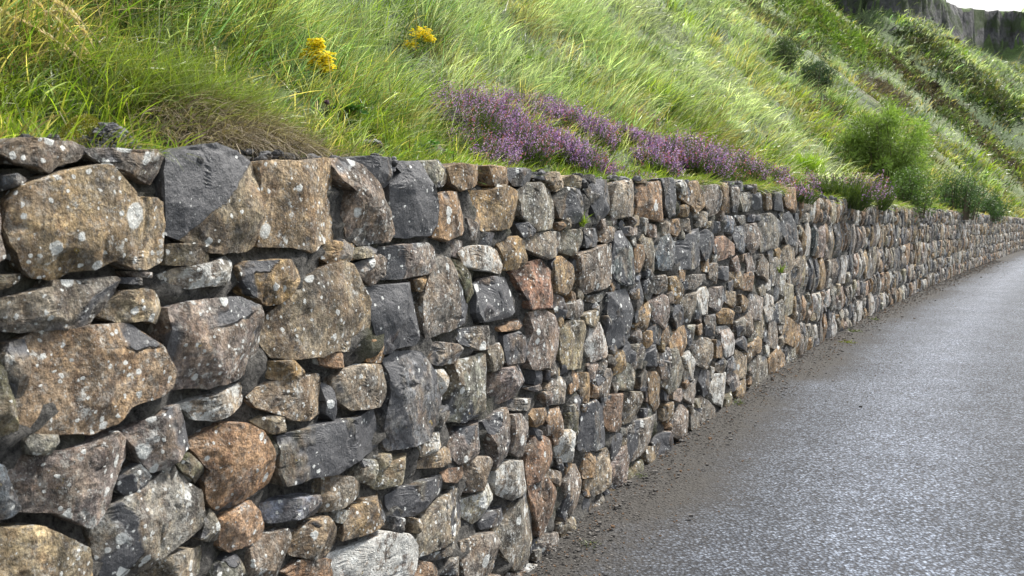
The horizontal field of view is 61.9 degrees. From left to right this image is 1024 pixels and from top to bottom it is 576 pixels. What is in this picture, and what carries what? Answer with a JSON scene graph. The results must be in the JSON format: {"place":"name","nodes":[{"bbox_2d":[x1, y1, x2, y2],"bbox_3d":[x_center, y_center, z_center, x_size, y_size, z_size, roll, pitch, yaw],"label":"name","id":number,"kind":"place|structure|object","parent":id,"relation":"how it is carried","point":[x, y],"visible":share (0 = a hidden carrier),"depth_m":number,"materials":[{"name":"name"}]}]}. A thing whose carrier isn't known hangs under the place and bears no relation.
{"place":"outdoors","nodes":[
{"label":"outdoors","id":0,"kind":"place"},
{"bbox_2d":[0,0,1023,216],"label":"hillside","id":1,"kind":"structure","parent":0,"point":[994,32],"depth_m":54.54,"materials":[{"name":"green plant"}]},
{"bbox_2d":[58,112,141,147],"bbox_3d":[-0.901,-0.328,1.880,0.186,0.116,0.200,0,5,0],"label":"rubble mound","id":2,"kind":"object","parent":1,"relation":"on","point":[109,128],"visible":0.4,"depth_m":1.84,"materials":[{"name":"grey stone"}]},
{"bbox_2d":[0,0,361,159],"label":"grass tussock","id":3,"kind":"object","parent":1,"relation":"on","point":[226,109],"depth_m":2.34,"materials":[{"name":"green plant"}]},
{"bbox_2d":[8,16,97,57],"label":"grass stalk","id":4,"kind":"object","parent":3,"relation":"on","point":[51,28],"depth_m":2.31,"materials":[{"name":"beige plant"}]},
{"bbox_2d":[43,7,76,21],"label":"grass stalk","id":5,"kind":"object","parent":3,"relation":"on","point":[60,10],"depth_m":2.35,"materials":[{"name":"beige plant"}]},
{"bbox_2d":[0,7,120,97],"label":"grass stalk","id":6,"kind":"object","parent":3,"relation":"on","point":[31,25],"depth_m":2.18,"materials":[{"name":"beige plant"}]},
{"bbox_2d":[32,0,113,89],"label":"grass stalk","id":7,"kind":"object","parent":3,"relation":"on","point":[55,17],"depth_m":2.21,"materials":[{"name":"beige plant"}]},
{"bbox_2d":[51,0,103,48],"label":"grass stalk","id":8,"kind":"object","parent":3,"relation":"on","point":[75,14],"depth_m":2.29,"materials":[{"name":"beige plant"}]},
{"bbox_2d":[54,0,105,72],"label":"grass stalk","id":9,"kind":"object","parent":3,"relation":"on","point":[61,4],"depth_m":2.24,"materials":[{"name":"beige plant"}]},
{"bbox_2d":[152,0,167,62],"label":"grass stalk","id":10,"kind":"object","parent":3,"relation":"on","point":[160,29],"depth_m":2.41,"materials":[{"name":"green plant"}]},
{"bbox_2d":[243,4,275,76],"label":"grass stalk","id":11,"kind":"object","parent":3,"relation":"on","point":[261,36],"depth_m":2.81,"materials":[{"name":"green plant"}]},
{"bbox_2d":[298,38,336,86],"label":"ragwort","id":12,"kind":"object","parent":1,"relation":"on","point":[317,42],"visible":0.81,"depth_m":3.67,"materials":[{"name":"yellow plant"}]},
{"bbox_2d":[324,100,329,111],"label":"knapweed","id":13,"kind":"object","parent":1,"relation":"on","point":[326,102],"visible":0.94,"depth_m":3.35,"materials":[{"name":"plant"}]},
{"bbox_2d":[323,101,368,118],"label":"bramble","id":14,"kind":"object","parent":1,"relation":"on","point":[357,109],"visible":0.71,"depth_m":3.39,"materials":[{"name":"green plant"}]},
{"bbox_2d":[363,139,382,150],"bbox_3d":[-0.537,-0.551,3.290,0.083,0.050,0.099,3,6,34],"label":"rock","id":15,"kind":"object","parent":1,"relation":"on","point":[378,142],"visible":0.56,"depth_m":3.26,"materials":[{"name":"grey stone"}]},
{"bbox_2d":[374,25,413,54],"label":"bramble","id":16,"kind":"object","parent":1,"relation":"on","point":[400,41],"visible":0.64,"depth_m":5.23,"materials":[{"name":"green plant"}]},
{"bbox_2d":[401,26,436,61],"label":"ragwort","id":17,"kind":"object","parent":1,"relation":"on","point":[427,39],"visible":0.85,"depth_m":5.24,"materials":[{"name":"yellow plant"}]},
{"bbox_2d":[407,138,439,150],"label":"bramble","id":18,"kind":"object","parent":1,"relation":"on","point":[434,143],"visible":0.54,"depth_m":3.60,"materials":[{"name":"green plant"}]},
{"bbox_2d":[431,144,445,154],"bbox_3d":[-0.337,-0.596,3.712,0.078,0.065,0.092,4,6,39],"label":"rock","id":19,"kind":"object","parent":1,"relation":"on","point":[442,149],"visible":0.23,"depth_m":3.69,"materials":[{"name":"grey stone"}]},
{"bbox_2d":[418,76,519,145],"bbox_3d":[-0.236,-0.908,4.508,0.522,0.441,0.622,3,6,35],"label":"heather","id":20,"kind":"object","parent":1,"relation":"on","point":[483,114],"visible":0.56,"depth_m":4.42,"materials":[{"name":"purple plant"}]},
{"bbox_2d":[441,121,528,167],"bbox_3d":[-0.135,-0.666,4.150,0.433,0.310,0.500,0,5,0],"label":"heather","id":21,"kind":"object","parent":1,"relation":"on","point":[490,145],"visible":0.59,"depth_m":4.06,"materials":[{"name":"purple plant"}]},
{"bbox_2d":[456,80,531,127],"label":"heather","id":22,"kind":"object","parent":1,"relation":"on","point":[507,103],"visible":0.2,"depth_m":5.04,"materials":[{"name":"purple plant"}]},
{"bbox_2d":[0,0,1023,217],"bbox_3d":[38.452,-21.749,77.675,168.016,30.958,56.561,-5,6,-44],"label":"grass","id":23,"kind":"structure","parent":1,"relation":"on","point":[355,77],"depth_m":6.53,"materials":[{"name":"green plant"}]},
{"bbox_2d":[481,106,564,170],"bbox_3d":[-0.011,-0.823,4.729,0.517,0.386,0.636,4,6,40],"label":"heather","id":24,"kind":"object","parent":1,"relation":"on","point":[530,141],"visible":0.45,"depth_m":4.66,"materials":[{"name":"purple plant"}]},
{"bbox_2d":[501,55,545,71],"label":"wild plant","id":25,"kind":"object","parent":1,"relation":"on","point":[526,56],"visible":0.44,"depth_m":6.85,"materials":[{"name":"green plant"}]},
{"bbox_2d":[493,87,559,130],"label":"heather","id":26,"kind":"object","parent":1,"relation":"on","point":[534,109],"visible":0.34,"depth_m":6.11,"materials":[{"name":"purple plant"}]},
{"bbox_2d":[527,90,588,130],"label":"heather","id":27,"kind":"object","parent":1,"relation":"on","point":[553,103],"visible":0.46,"depth_m":6.38,"materials":[{"name":"purple plant"}]},
{"bbox_2d":[526,114,590,168],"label":"heather","id":28,"kind":"object","parent":1,"relation":"on","point":[562,138],"visible":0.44,"depth_m":5.06,"materials":[{"name":"purple plant"}]},
{"bbox_2d":[550,128,619,177],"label":"heather","id":29,"kind":"object","parent":1,"relation":"on","point":[593,160],"visible":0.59,"depth_m":5.12,"materials":[{"name":"purple plant"}]},
{"bbox_2d":[549,99,626,155],"bbox_3d":[0.554,-1.210,6.507,0.616,0.476,0.771,2,5,25],"label":"heather","id":30,"kind":"object","parent":1,"relation":"on","point":[604,130],"visible":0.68,"depth_m":6.34,"materials":[{"name":"purple plant"}]},
{"bbox_2d":[604,119,653,150],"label":"heather","id":31,"kind":"object","parent":1,"relation":"on","point":[635,134],"visible":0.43,"depth_m":7.12,"materials":[{"name":"purple plant"}]},
{"bbox_2d":[628,105,660,129],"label":"heather","id":32,"kind":"object","parent":1,"relation":"on","point":[659,126],"visible":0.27,"depth_m":8.92,"materials":[{"name":"green plant"}]},
{"bbox_2d":[630,140,689,178],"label":"heather","id":33,"kind":"object","parent":1,"relation":"on","point":[658,162],"visible":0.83,"depth_m":6.67,"materials":[{"name":"purple plant"}]},
{"bbox_2d":[636,128,690,169],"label":"heather","id":34,"kind":"object","parent":1,"relation":"on","point":[666,145],"visible":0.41,"depth_m":7.39,"materials":[{"name":"purple plant"}]},
{"bbox_2d":[656,125,740,181],"bbox_3d":[1.661,-1.198,7.811,0.826,0.613,1.034,0,5,0],"label":"heather","id":35,"kind":"object","parent":1,"relation":"on","point":[702,161],"visible":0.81,"depth_m":7.59,"materials":[{"name":"purple plant"}]},
{"bbox_2d":[713,152,753,183],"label":"heather","id":36,"kind":"object","parent":1,"relation":"on","point":[740,173],"visible":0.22,"depth_m":8.22,"materials":[{"name":"green plant"}]},
{"bbox_2d":[710,144,777,183],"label":"heather","id":37,"kind":"object","parent":1,"relation":"on","point":[752,165],"visible":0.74,"depth_m":9.22,"materials":[{"name":"purple plant"}]},
{"bbox_2d":[759,158,797,185],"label":"heather","id":38,"kind":"object","parent":1,"relation":"on","point":[777,172],"visible":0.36,"depth_m":11.05,"materials":[{"name":"purple plant"}]},
{"bbox_2d":[738,0,834,58],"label":"heath bank","id":39,"kind":"structure","parent":1,"relation":"on","point":[805,44],"depth_m":53.65,"materials":[{"name":"green plant"}]},
{"bbox_2d":[770,32,803,71],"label":"gorse bush","id":40,"kind":"object","parent":1,"relation":"on","point":[787,49],"visible":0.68,"depth_m":28.36,"materials":[{"name":"green plant"}]},
{"bbox_2d":[767,175,821,204],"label":"heather","id":41,"kind":"object","parent":1,"relation":"on","point":[802,190],"visible":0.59,"depth_m":9.55,"materials":[{"name":"purple plant"}]},
{"bbox_2d":[787,146,833,173],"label":"fern","id":42,"kind":"object","parent":1,"relation":"on","point":[813,165],"visible":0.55,"depth_m":14.35,"materials":[{"name":"green plant"}]},
{"bbox_2d":[794,51,838,92],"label":"gorse bush","id":43,"kind":"object","parent":1,"relation":"on","point":[822,76],"visible":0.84,"depth_m":28.87,"materials":[{"name":"green plant"}]},
{"bbox_2d":[803,94,849,122],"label":"heath bank","id":44,"kind":"structure","parent":1,"relation":"on","point":[828,107],"depth_m":26.47,"materials":[{"name":"green plant"}]},
{"bbox_2d":[766,0,894,74],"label":"bracken","id":45,"kind":"object","parent":1,"relation":"on","point":[825,15],"visible":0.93,"depth_m":58.93,"materials":[{"name":"green plant"}]},
{"bbox_2d":[800,167,886,211],"bbox_3d":[4.834,-1.426,12.346,1.311,0.651,1.323,0,5,0],"label":"heather","id":46,"kind":"object","parent":1,"relation":"on","point":[858,194],"visible":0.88,"depth_m":12.08,"materials":[{"name":"green plant"}]},
{"bbox_2d":[851,169,896,210],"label":"heather","id":47,"kind":"object","parent":1,"relation":"on","point":[885,201],"visible":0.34,"depth_m":14.11,"materials":[{"name":"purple plant"}]},
{"bbox_2d":[854,70,916,109],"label":"heath bank","id":48,"kind":"structure","parent":1,"relation":"on","point":[878,84],"depth_m":55.56,"materials":[{"name":"green plant"}]},
{"bbox_2d":[830,93,943,195],"bbox_3d":[8.785,-3.193,19.945,2.216,2.751,2.905,3,5,32],"label":"leafy bush","id":49,"kind":"object","parent":1,"relation":"on","point":[878,141],"visible":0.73,"depth_m":19.30,"materials":[{"name":"green plant"}]},
{"bbox_2d":[864,41,1023,186],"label":"heath bank","id":50,"kind":"structure","parent":1,"relation":"on","point":[928,89],"depth_m":59.98,"materials":[{"name":"green plant"}]},
{"bbox_2d":[891,16,1023,131],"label":"heath bank","id":51,"kind":"structure","parent":1,"relation":"on","point":[1014,110],"depth_m":80.91,"materials":[{"name":"green plant"}]},
{"bbox_2d":[927,168,1000,219],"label":"gorse bush","id":52,"kind":"object","parent":1,"relation":"on","point":[949,196],"visible":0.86,"depth_m":24.51,"materials":[{"name":"green plant"}]},
{"bbox_2d":[974,187,1014,222],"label":"gorse bush","id":53,"kind":"object","parent":1,"relation":"on","point":[999,213],"visible":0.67,"depth_m":31.02,"materials":[{"name":"green plant"}]},
{"bbox_2d":[523,250,1023,575],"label":"road","id":54,"kind":"structure","parent":0,"point":[927,479],"depth_m":5.38,"materials":[{"name":"grey asphalt"}]},
{"bbox_2d":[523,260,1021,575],"bbox_3d":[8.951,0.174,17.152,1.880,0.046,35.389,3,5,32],"label":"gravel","id":55,"kind":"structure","parent":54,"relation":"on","point":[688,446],"depth_m":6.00,"materials":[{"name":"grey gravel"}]},
{"bbox_2d":[946,0,1023,11],"label":"sky","id":56,"kind":"structure","parent":0,"point":[987,5],"materials":[{"name":"white"}]},
{"label":"ground","id":57,"kind":"structure","parent":0,"visible":0},
{"bbox_2d":[0,134,1023,575],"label":"stone wall","id":58,"kind":"structure","parent":57,"relation":"on","point":[216,358],"depth_m":2.62,"materials":[{"name":"grey stone"}]},
{"bbox_2d":[67,113,975,212],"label":"grass","id":59,"kind":"structure","parent":58,"relation":"on","point":[761,187],"depth_m":1.90,"materials":[{"name":"green plant"}]},
{"bbox_2d":[578,210,592,226],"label":"grass tuft","id":60,"kind":"object","parent":58,"relation":"attached to","point":[582,223],"visible":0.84,"depth_m":4.30,"materials":[{"name":"green plant"}]},
{"bbox_2d":[618,165,655,178],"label":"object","id":61,"kind":"object","parent":58,"relation":"on","point":[637,174],"visible":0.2,"depth_m":5.91,"materials":[{"name":"green plant"}]},
{"bbox_2d":[777,263,786,272],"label":"grass tuft","id":62,"kind":"object","parent":58,"relation":"on","point":[780,269],"visible":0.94,"depth_m":8.79,"materials":[{"name":"green plant"}]},
{"bbox_2d":[881,162,945,221],"bbox_3d":[8.289,-2.003,17.843,1.748,1.291,1.286,-4,6,-40],"label":"leafy bush","id":63,"kind":"object","parent":58,"relation":"on","point":[908,191],"visible":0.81,"depth_m":17.65,"materials":[{"name":"green plant"}]}
]}

